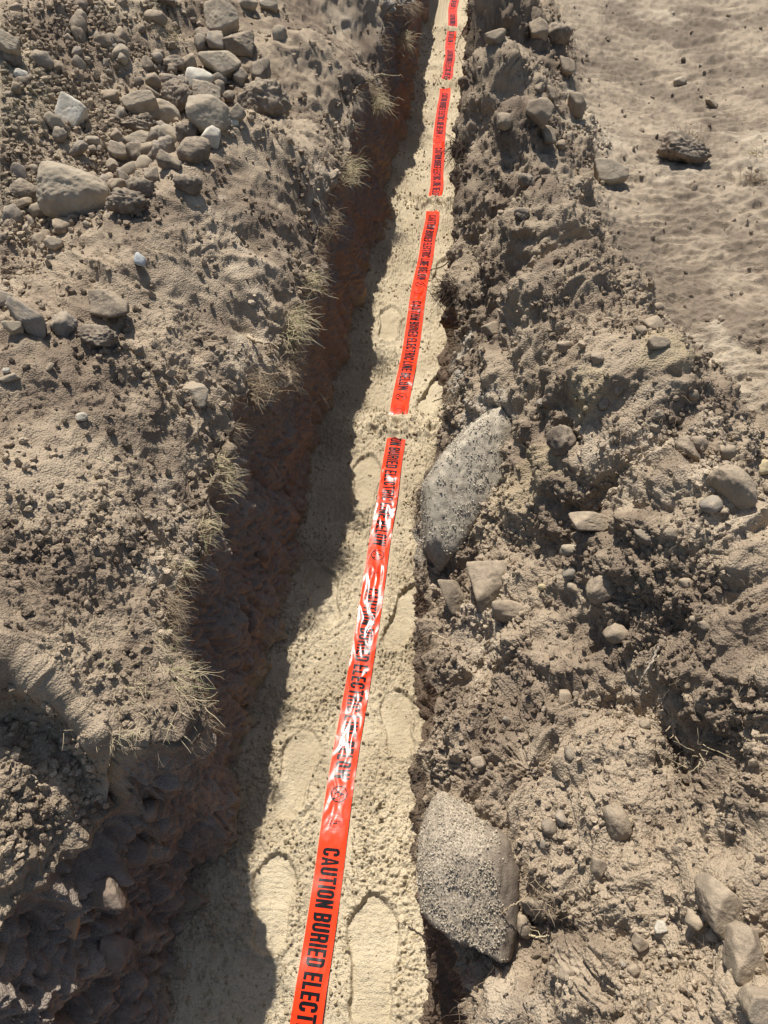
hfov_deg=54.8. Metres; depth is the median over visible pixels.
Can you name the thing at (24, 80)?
pebble
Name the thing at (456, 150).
root tuft
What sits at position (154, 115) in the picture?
pebble
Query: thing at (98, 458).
root
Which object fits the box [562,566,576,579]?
pebble
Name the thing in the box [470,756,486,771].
pebble
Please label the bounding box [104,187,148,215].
earth clod
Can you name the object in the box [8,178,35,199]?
stone
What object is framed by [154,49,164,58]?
pebble
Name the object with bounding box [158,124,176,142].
stone
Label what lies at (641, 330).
stone
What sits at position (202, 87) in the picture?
stone
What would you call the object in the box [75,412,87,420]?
stone
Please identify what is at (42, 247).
pebble
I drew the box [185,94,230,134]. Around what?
boulder
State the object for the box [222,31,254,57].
stone
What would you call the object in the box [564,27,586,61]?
root tuft
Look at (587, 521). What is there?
rock
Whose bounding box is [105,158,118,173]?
pebble
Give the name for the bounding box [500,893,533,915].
root
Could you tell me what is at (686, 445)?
stone
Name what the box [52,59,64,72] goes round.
pebble
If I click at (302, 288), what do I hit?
root
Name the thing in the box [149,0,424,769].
fine roots
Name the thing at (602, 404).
earth clod
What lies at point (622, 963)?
pebble
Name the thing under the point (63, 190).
boulder
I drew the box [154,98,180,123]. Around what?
stone
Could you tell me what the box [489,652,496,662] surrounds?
pebble
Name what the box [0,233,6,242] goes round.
pebble
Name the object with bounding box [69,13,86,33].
pebble
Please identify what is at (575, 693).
pebble
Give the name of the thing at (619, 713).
pebble
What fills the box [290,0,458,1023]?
warning tape
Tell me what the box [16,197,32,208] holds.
pebble
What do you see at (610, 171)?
stone
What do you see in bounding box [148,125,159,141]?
pebble
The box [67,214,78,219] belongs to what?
pebble
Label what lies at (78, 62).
pebble
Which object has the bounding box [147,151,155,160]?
pebble
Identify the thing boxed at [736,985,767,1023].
boulder
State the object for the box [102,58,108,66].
pebble
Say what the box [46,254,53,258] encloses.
pebble
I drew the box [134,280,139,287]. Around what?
pebble
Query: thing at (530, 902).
stone
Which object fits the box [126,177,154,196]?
rock
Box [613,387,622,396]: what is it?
stone
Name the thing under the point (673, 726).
root
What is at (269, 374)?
root
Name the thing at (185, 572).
grass tuft
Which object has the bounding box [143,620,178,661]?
grass tuft
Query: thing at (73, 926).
stone
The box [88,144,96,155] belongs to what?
pebble
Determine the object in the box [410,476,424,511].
root tuft
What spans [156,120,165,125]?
pebble
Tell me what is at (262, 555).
stone
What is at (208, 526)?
grass tuft
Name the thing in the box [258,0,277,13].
stone
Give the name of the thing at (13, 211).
pebble
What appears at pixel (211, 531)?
root
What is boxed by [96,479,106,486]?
pebble
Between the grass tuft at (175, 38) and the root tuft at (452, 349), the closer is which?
the root tuft at (452, 349)
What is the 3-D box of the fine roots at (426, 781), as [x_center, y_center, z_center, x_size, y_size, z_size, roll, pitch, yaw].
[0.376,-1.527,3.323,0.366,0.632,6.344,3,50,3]
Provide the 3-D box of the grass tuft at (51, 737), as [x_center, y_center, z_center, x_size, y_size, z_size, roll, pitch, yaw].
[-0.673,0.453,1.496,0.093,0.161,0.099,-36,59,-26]
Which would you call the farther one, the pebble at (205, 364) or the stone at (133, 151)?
the stone at (133, 151)
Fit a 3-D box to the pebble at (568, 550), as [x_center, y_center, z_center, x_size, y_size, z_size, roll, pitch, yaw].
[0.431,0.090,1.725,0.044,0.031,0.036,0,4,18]
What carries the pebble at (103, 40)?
on the bank at (230, 582)
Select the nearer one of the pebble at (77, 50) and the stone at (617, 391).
the stone at (617, 391)
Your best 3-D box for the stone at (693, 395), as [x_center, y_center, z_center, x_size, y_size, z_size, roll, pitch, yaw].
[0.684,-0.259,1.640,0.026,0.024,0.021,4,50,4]
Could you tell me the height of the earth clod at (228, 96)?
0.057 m
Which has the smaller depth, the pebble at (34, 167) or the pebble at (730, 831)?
the pebble at (730, 831)
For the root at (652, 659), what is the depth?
1.48 m
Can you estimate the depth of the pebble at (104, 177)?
2.59 m
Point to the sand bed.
(379, 940)
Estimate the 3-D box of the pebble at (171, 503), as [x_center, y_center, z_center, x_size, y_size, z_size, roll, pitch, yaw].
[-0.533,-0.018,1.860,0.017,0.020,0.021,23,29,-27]
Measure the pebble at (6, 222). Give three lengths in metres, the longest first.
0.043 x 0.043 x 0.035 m
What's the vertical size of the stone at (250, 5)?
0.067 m
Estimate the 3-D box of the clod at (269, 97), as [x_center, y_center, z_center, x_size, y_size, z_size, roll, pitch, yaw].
[-0.507,-1.692,3.088,0.235,0.208,0.184,4,50,4]
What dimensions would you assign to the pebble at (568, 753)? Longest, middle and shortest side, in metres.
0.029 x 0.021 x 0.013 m
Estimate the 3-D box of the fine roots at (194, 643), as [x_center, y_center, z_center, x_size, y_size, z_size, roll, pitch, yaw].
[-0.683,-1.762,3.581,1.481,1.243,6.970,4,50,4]
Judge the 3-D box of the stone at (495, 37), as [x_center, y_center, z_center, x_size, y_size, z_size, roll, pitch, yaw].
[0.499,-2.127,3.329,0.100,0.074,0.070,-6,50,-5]
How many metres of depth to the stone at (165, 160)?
2.35 m
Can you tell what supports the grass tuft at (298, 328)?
on the bank at (230, 582)
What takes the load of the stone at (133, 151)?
on the bank at (230, 582)
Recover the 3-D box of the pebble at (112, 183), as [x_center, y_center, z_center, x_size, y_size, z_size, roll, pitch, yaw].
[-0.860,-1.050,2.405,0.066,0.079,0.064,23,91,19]
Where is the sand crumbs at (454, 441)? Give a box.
[420,409,512,566]
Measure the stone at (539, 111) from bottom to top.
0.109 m
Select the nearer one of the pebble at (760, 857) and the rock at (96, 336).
the pebble at (760, 857)
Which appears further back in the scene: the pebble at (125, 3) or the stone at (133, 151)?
the pebble at (125, 3)
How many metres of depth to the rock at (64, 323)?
1.91 m
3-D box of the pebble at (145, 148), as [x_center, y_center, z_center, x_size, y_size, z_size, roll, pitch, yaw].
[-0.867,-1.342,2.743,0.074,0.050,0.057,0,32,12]
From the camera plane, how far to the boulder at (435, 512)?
2.01 m
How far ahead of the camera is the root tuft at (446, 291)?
2.74 m
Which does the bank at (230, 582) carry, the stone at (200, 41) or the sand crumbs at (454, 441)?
the stone at (200, 41)
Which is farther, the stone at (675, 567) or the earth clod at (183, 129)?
the earth clod at (183, 129)
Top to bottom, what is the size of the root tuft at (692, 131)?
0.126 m
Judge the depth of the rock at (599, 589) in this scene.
1.58 m
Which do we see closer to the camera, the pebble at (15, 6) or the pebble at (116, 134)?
the pebble at (116, 134)
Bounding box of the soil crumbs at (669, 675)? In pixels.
[413,1,767,1023]
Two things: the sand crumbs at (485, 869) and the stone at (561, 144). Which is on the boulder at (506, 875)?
the sand crumbs at (485, 869)
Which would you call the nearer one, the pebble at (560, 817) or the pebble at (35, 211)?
the pebble at (560, 817)
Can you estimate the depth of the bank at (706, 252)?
1.76 m
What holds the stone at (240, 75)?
on the bank at (230, 582)
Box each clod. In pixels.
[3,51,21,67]
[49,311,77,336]
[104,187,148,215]
[119,112,156,131]
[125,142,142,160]
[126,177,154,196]
[161,78,192,112]
[162,54,184,71]
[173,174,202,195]
[175,121,198,142]
[223,90,234,102]
[234,77,291,118]
[514,207,529,220]
[518,173,534,188]
[546,424,576,456]
[548,22,572,46]
[597,398,609,409]
[651,409,665,421]
[656,128,711,164]
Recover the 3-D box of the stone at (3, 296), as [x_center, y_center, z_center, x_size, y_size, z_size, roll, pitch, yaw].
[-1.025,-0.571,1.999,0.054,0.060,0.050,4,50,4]
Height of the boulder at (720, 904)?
0.084 m
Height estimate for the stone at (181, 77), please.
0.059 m
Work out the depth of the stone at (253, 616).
2.24 m
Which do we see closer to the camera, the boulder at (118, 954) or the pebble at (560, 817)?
the pebble at (560, 817)
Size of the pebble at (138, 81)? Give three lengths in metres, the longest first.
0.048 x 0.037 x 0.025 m
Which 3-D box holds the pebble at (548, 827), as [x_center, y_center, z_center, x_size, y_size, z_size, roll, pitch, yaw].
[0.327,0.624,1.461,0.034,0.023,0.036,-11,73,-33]
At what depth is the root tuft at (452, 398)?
2.28 m
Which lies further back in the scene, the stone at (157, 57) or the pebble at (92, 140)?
the stone at (157, 57)
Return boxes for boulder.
[35,160,110,218]
[88,288,129,318]
[88,875,126,910]
[99,933,133,973]
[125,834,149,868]
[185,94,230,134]
[203,0,238,36]
[417,791,520,962]
[420,407,511,571]
[466,560,508,611]
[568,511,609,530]
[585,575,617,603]
[694,872,743,939]
[706,464,757,510]
[722,920,767,985]
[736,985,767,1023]
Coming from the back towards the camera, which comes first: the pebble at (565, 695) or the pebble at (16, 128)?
the pebble at (16, 128)
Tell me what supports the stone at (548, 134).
on the bank at (706, 252)
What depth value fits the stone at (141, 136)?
2.81 m
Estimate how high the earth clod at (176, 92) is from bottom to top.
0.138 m
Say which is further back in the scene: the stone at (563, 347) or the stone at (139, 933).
the stone at (563, 347)
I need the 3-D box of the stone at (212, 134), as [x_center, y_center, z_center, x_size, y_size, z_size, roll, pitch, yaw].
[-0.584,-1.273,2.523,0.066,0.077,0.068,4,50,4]
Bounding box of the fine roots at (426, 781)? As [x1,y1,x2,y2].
[400,4,508,1023]
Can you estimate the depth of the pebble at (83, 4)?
3.11 m
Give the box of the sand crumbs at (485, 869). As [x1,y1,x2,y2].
[416,792,510,962]
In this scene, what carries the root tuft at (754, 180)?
on the bank at (706, 252)
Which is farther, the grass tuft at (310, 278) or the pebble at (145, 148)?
the pebble at (145, 148)
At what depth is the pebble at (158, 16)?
3.29 m
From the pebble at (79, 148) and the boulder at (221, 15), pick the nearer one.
the pebble at (79, 148)
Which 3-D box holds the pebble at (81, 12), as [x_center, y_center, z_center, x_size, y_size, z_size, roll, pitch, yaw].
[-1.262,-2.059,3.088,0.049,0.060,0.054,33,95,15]
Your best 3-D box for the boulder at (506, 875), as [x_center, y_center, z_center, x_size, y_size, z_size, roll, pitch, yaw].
[0.173,0.770,1.565,0.211,0.365,0.329,4,50,4]
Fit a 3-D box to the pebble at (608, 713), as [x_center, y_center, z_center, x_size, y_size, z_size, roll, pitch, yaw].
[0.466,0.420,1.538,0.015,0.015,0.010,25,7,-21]
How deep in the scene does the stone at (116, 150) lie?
2.75 m
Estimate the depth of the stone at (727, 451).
1.59 m
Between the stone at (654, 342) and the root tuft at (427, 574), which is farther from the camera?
the root tuft at (427, 574)
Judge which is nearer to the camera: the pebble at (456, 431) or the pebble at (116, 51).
the pebble at (456, 431)
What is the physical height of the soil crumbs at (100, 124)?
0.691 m
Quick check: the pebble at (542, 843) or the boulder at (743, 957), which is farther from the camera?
the pebble at (542, 843)
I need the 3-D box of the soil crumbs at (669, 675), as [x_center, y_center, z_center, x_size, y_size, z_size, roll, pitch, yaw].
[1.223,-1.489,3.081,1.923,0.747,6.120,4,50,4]
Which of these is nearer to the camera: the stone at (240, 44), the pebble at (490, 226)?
the pebble at (490, 226)
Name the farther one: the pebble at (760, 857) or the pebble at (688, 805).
the pebble at (688, 805)
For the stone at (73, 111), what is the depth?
2.75 m
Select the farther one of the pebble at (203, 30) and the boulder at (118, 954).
the pebble at (203, 30)
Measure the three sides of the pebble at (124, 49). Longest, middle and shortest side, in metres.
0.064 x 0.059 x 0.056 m
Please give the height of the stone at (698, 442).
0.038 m
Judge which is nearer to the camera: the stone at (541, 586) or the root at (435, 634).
the stone at (541, 586)
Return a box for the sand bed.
[165,0,467,1023]
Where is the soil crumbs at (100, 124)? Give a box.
[0,0,382,899]
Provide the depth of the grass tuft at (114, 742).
1.45 m
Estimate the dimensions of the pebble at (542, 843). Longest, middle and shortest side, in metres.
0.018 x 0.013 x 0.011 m
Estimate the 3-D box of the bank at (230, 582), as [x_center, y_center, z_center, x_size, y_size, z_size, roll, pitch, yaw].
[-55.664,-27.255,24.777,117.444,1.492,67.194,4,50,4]
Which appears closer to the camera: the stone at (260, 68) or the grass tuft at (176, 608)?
the grass tuft at (176, 608)
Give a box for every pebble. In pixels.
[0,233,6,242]
[2,203,23,223]
[3,219,9,226]
[7,2,22,10]
[10,162,26,178]
[11,81,20,95]
[11,124,18,132]
[14,74,32,85]
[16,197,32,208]
[28,118,38,124]
[28,217,33,223]
[29,49,53,70]
[29,164,37,171]
[29,202,43,218]
[30,232,44,244]
[39,244,46,250]
[40,229,51,235]
[43,111,65,129]
[45,362,54,371]
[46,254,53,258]
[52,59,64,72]
[52,126,66,142]
[52,217,70,234]
[63,33,72,40]
[65,124,70,134]
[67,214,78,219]
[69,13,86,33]
[69,140,87,156]
[71,25,86,42]
[71,46,82,56]
[71,55,85,70]
[74,9,87,19]
[77,0,88,10]
[82,600,91,608]
[83,220,89,226]
[85,136,100,144]
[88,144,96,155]
[90,30,99,38]
[93,33,112,47]
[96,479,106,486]
[99,174,109,179]
[101,89,118,102]
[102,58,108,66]
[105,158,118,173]
[106,32,126,44]
[107,178,126,191]
[110,115,120,122]
[110,128,122,140]
[112,46,119,57]
[115,26,130,41]
[115,106,124,118]
[116,0,127,6]
[116,161,135,177]
[117,44,129,60]
[117,52,127,65]
[117,136,124,142]
[134,77,143,86]
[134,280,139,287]
[135,155,153,168]
[138,24,145,33]
[138,644,145,653]
[140,141,151,154]
[141,56,154,70]
[144,9,167,24]
[145,72,161,89]
[145,85,160,98]
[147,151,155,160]
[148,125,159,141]
[151,111,159,119]
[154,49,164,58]
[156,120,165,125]
[166,63,176,74]
[167,41,175,49]
[169,500,174,507]
[172,21,178,28]
[182,53,196,69]
[194,27,209,35]
[196,20,203,26]
[201,362,209,367]
[453,428,460,436]
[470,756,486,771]
[488,222,493,232]
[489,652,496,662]
[502,716,510,723]
[536,398,542,406]
[540,839,545,848]
[541,818,556,837]
[555,809,566,826]
[558,961,574,982]
[559,544,575,556]
[559,689,571,704]
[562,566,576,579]
[564,746,573,761]
[567,582,573,592]
[572,691,578,696]
[582,710,589,716]
[605,711,611,715]
[615,710,623,716]
[620,959,625,968]
[627,963,640,977]
[639,718,650,728]
[646,1000,658,1011]
[659,737,665,744]
[684,803,692,808]
[684,907,704,931]
[691,183,697,190]
[699,495,723,513]
[705,927,720,942]
[725,823,734,835]
[754,853,764,863]
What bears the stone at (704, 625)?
on the bank at (706, 252)
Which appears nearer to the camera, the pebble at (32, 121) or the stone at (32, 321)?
the stone at (32, 321)
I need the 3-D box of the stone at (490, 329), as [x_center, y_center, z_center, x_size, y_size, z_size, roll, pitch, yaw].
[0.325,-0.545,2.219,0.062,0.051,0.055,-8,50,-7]
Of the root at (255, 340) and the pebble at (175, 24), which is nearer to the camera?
the root at (255, 340)
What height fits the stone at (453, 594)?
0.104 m
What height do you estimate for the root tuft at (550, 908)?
0.197 m
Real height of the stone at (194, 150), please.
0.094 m
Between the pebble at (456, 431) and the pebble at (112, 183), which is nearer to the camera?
the pebble at (456, 431)
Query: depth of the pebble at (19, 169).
2.47 m
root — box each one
[97,448,113,468]
[197,527,223,541]
[246,335,278,349]
[260,371,291,378]
[297,286,338,300]
[408,920,447,949]
[419,261,447,271]
[432,632,449,643]
[450,0,469,47]
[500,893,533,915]
[529,929,548,937]
[639,637,665,685]
[666,715,686,750]
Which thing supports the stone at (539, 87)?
on the bank at (706, 252)
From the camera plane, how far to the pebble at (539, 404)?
1.87 m
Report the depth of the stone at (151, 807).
1.61 m
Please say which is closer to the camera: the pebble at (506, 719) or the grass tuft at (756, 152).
the pebble at (506, 719)
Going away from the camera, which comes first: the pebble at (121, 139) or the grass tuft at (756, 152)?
the pebble at (121, 139)
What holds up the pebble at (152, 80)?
on the bank at (230, 582)
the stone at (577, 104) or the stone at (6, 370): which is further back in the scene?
the stone at (577, 104)
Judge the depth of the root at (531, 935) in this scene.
1.36 m
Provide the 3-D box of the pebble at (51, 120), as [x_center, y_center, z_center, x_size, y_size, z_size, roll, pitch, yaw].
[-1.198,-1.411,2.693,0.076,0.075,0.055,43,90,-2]
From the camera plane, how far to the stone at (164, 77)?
3.14 m
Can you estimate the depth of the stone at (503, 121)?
2.85 m
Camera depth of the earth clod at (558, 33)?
4.05 m
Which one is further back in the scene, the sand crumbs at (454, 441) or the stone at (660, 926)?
the sand crumbs at (454, 441)
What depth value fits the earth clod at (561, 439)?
1.75 m
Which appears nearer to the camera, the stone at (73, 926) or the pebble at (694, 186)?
the stone at (73, 926)
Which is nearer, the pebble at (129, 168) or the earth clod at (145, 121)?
the pebble at (129, 168)
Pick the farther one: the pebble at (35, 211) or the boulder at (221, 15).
the boulder at (221, 15)
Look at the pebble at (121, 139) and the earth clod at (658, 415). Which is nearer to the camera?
the earth clod at (658, 415)
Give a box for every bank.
[0,0,429,1023]
[408,0,767,1023]
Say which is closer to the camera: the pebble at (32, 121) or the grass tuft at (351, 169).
the pebble at (32, 121)
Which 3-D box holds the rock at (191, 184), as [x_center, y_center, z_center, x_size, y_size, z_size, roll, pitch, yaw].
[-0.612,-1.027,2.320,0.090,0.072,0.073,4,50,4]
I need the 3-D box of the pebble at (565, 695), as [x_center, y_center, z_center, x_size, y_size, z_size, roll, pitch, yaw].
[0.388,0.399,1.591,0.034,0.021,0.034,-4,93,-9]
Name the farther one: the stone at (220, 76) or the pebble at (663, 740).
the stone at (220, 76)
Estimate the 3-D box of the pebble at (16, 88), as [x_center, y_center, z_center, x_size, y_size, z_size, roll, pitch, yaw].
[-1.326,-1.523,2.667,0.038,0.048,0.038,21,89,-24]
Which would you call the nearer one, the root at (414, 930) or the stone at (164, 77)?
the root at (414, 930)
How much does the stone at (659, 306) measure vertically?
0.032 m
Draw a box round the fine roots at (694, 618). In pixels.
[414,0,767,1023]
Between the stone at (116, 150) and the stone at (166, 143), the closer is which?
the stone at (166, 143)
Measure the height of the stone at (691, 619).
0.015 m
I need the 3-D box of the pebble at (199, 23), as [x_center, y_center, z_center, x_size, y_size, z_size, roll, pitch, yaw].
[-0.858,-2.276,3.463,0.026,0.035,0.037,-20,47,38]
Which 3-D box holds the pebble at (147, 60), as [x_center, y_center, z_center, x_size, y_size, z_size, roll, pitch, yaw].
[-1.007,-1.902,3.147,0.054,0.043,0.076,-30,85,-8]
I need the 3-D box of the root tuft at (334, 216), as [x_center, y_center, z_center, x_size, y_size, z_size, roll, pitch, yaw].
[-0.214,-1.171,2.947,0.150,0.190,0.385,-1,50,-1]
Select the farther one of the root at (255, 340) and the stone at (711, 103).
the stone at (711, 103)
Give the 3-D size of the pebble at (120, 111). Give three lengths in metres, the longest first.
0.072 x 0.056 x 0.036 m
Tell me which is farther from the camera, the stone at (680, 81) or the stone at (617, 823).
the stone at (680, 81)
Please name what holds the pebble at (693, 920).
on the bank at (706, 252)
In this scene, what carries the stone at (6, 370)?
on the bank at (230, 582)
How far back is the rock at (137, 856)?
1.66 m
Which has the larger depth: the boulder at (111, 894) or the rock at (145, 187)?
the rock at (145, 187)
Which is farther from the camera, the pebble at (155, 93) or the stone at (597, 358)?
the pebble at (155, 93)
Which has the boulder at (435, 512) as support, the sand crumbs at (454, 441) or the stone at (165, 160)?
the sand crumbs at (454, 441)
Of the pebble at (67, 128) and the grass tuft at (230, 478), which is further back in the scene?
the pebble at (67, 128)
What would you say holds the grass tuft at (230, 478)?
on the bank at (230, 582)
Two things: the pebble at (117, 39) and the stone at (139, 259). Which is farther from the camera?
the pebble at (117, 39)
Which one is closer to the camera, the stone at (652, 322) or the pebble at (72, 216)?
the stone at (652, 322)
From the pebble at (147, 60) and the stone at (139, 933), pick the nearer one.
the stone at (139, 933)
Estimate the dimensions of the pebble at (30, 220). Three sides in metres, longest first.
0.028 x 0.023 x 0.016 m
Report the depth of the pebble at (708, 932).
1.19 m
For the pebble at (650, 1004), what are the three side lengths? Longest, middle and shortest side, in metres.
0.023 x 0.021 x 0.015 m
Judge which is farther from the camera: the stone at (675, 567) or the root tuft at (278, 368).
the root tuft at (278, 368)
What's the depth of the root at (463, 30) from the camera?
5.39 m
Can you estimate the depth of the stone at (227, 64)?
3.25 m
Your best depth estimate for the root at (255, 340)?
2.26 m
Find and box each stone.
[0,29,20,55]
[0,290,11,306]
[0,373,20,382]
[1,320,23,334]
[2,367,9,372]
[5,296,46,337]
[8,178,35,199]
[13,68,27,76]
[43,236,62,249]
[54,91,87,126]
[64,904,81,939]
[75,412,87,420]
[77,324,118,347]
[108,140,127,160]
[118,169,129,179]
[120,89,158,114]
[124,130,149,142]
[133,926,145,941]
[134,252,145,266]
[140,798,158,822]
[144,166,159,180]
[151,52,162,63]
[151,135,174,157]
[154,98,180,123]
[156,149,180,170]
[157,0,175,7]
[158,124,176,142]
[159,73,177,82]
[176,136,210,163]
[177,75,188,84]
[183,381,208,407]
[185,67,213,88]
[192,79,220,99]
[194,33,206,50]
[197,50,241,78]
[201,125,220,149]
[206,30,223,50]
[213,72,227,84]
[213,79,224,96]
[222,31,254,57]
[229,102,245,121]
[230,119,238,125]
[233,67,247,85]
[237,0,257,11]
[247,611,258,635]
[249,57,270,80]
[256,537,271,563]
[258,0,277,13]
[272,25,286,40]
[438,579,465,614]
[480,321,498,335]
[484,28,505,44]
[491,599,522,623]
[497,112,510,130]
[517,911,532,938]
[520,897,542,917]
[525,97,553,128]
[529,17,548,41]
[535,82,543,92]
[537,584,545,589]
[540,125,556,144]
[546,85,556,99]
[556,341,574,353]
[557,139,565,150]
[560,56,575,75]
[567,90,586,118]
[590,353,603,364]
[590,856,605,878]
[593,158,628,185]
[602,622,627,643]
[602,803,631,840]
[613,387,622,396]
[614,604,621,613]
[631,932,648,952]
[634,325,647,335]
[634,529,653,545]
[641,315,664,329]
[647,335,670,349]
[654,920,667,933]
[655,302,663,310]
[663,527,678,539]
[670,561,680,568]
[673,76,686,85]
[675,437,700,461]
[678,578,692,587]
[688,390,698,399]
[689,616,695,622]
[690,436,708,451]
[698,620,709,630]
[705,97,718,107]
[719,444,735,458]
[759,459,767,474]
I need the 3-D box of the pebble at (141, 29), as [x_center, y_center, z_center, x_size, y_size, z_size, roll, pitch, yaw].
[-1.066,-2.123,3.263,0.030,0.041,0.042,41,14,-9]
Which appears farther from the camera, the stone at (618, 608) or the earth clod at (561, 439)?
the earth clod at (561, 439)
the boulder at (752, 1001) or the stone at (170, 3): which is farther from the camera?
the stone at (170, 3)
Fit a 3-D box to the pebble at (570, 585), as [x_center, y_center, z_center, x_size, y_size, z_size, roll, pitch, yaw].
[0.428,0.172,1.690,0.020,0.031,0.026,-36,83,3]
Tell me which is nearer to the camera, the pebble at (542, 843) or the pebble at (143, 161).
the pebble at (542, 843)
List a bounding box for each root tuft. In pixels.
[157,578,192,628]
[230,337,298,398]
[236,362,292,417]
[316,182,348,242]
[408,549,428,589]
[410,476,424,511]
[425,269,474,318]
[435,329,462,365]
[435,371,459,439]
[436,128,465,171]
[512,839,564,925]
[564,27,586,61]
[663,122,706,140]
[726,162,767,188]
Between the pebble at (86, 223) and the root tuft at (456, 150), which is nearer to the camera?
the pebble at (86, 223)
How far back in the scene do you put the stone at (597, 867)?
1.35 m
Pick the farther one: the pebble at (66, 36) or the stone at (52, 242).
the pebble at (66, 36)
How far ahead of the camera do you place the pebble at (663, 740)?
1.44 m
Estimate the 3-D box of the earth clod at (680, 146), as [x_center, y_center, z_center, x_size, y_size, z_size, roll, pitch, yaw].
[1.378,-1.651,3.398,0.246,0.172,0.163,4,50,4]
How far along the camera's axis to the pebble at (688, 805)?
1.36 m
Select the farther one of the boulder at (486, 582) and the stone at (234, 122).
the stone at (234, 122)
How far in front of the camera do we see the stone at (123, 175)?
2.39 m
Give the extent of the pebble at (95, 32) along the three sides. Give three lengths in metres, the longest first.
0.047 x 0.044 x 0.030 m
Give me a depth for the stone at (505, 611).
1.78 m
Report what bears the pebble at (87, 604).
on the bank at (230, 582)
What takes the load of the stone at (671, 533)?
on the bank at (706, 252)
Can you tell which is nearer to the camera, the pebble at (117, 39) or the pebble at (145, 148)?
the pebble at (145, 148)
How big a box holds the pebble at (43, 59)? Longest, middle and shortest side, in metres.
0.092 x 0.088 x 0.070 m
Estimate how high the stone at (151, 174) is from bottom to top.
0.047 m
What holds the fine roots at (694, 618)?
on the bank at (706, 252)
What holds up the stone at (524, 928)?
on the bank at (706, 252)
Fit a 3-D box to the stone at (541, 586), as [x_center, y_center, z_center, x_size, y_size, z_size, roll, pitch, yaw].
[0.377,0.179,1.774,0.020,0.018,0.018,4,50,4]
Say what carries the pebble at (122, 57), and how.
on the bank at (230, 582)
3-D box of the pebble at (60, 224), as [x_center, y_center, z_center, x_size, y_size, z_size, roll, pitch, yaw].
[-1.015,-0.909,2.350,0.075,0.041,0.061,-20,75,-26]
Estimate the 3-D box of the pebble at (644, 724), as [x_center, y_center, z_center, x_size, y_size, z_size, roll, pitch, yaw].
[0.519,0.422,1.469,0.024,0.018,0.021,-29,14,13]
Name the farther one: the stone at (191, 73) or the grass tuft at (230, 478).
the stone at (191, 73)
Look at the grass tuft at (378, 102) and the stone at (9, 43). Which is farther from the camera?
the grass tuft at (378, 102)
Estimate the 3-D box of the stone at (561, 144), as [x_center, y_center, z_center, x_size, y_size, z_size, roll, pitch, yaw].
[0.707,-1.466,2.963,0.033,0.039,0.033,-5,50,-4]
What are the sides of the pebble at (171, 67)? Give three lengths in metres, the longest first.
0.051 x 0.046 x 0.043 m
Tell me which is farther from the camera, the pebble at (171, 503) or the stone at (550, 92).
the stone at (550, 92)
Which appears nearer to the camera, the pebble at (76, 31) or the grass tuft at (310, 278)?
the grass tuft at (310, 278)
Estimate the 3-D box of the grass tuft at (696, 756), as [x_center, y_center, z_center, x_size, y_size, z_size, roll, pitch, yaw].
[0.597,0.504,1.400,0.159,0.199,0.135,4,50,4]
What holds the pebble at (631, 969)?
on the bank at (706, 252)
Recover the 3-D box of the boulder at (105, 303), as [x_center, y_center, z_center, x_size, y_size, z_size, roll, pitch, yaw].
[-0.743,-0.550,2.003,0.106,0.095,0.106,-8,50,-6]
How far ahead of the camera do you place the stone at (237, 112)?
2.57 m
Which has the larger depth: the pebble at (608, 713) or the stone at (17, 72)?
the stone at (17, 72)
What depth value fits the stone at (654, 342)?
1.66 m
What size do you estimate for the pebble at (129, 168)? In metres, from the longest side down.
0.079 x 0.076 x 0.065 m
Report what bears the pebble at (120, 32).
on the bank at (230, 582)
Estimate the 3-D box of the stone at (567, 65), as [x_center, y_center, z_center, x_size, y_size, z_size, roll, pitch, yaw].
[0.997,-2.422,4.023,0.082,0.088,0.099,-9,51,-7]
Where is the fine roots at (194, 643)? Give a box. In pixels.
[0,9,425,1022]
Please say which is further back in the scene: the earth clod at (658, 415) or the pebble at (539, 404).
the pebble at (539, 404)
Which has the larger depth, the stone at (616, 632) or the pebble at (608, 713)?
the stone at (616, 632)
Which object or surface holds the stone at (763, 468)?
on the bank at (706, 252)
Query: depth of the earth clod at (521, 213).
2.44 m
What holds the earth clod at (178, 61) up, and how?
on the bank at (230, 582)
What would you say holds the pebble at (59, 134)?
on the bank at (230, 582)
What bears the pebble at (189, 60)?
on the bank at (230, 582)
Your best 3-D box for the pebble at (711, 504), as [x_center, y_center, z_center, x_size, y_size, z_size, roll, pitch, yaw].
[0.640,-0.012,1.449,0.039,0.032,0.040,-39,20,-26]
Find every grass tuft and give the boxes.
[35,712,72,763]
[62,718,150,767]
[102,635,224,755]
[137,11,192,44]
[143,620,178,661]
[165,541,203,597]
[180,498,228,559]
[208,436,250,503]
[273,290,324,365]
[294,259,330,302]
[338,147,370,191]
[358,67,403,129]
[395,19,422,58]
[662,726,732,783]
[733,138,767,158]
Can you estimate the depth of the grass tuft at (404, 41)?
4.60 m
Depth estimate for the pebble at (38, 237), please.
2.33 m
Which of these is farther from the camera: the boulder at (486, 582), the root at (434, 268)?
the root at (434, 268)
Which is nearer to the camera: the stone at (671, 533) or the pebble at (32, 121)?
the stone at (671, 533)
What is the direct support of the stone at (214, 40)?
on the bank at (230, 582)
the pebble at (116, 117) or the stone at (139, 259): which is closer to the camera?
the stone at (139, 259)
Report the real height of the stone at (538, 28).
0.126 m
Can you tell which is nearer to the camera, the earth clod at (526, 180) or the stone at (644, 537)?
the stone at (644, 537)
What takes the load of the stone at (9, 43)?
on the bank at (230, 582)
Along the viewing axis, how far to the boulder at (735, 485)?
1.43 m
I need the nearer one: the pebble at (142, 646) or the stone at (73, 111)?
the pebble at (142, 646)
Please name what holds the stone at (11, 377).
on the bank at (230, 582)
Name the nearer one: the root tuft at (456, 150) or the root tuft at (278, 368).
the root tuft at (278, 368)
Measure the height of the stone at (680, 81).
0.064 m

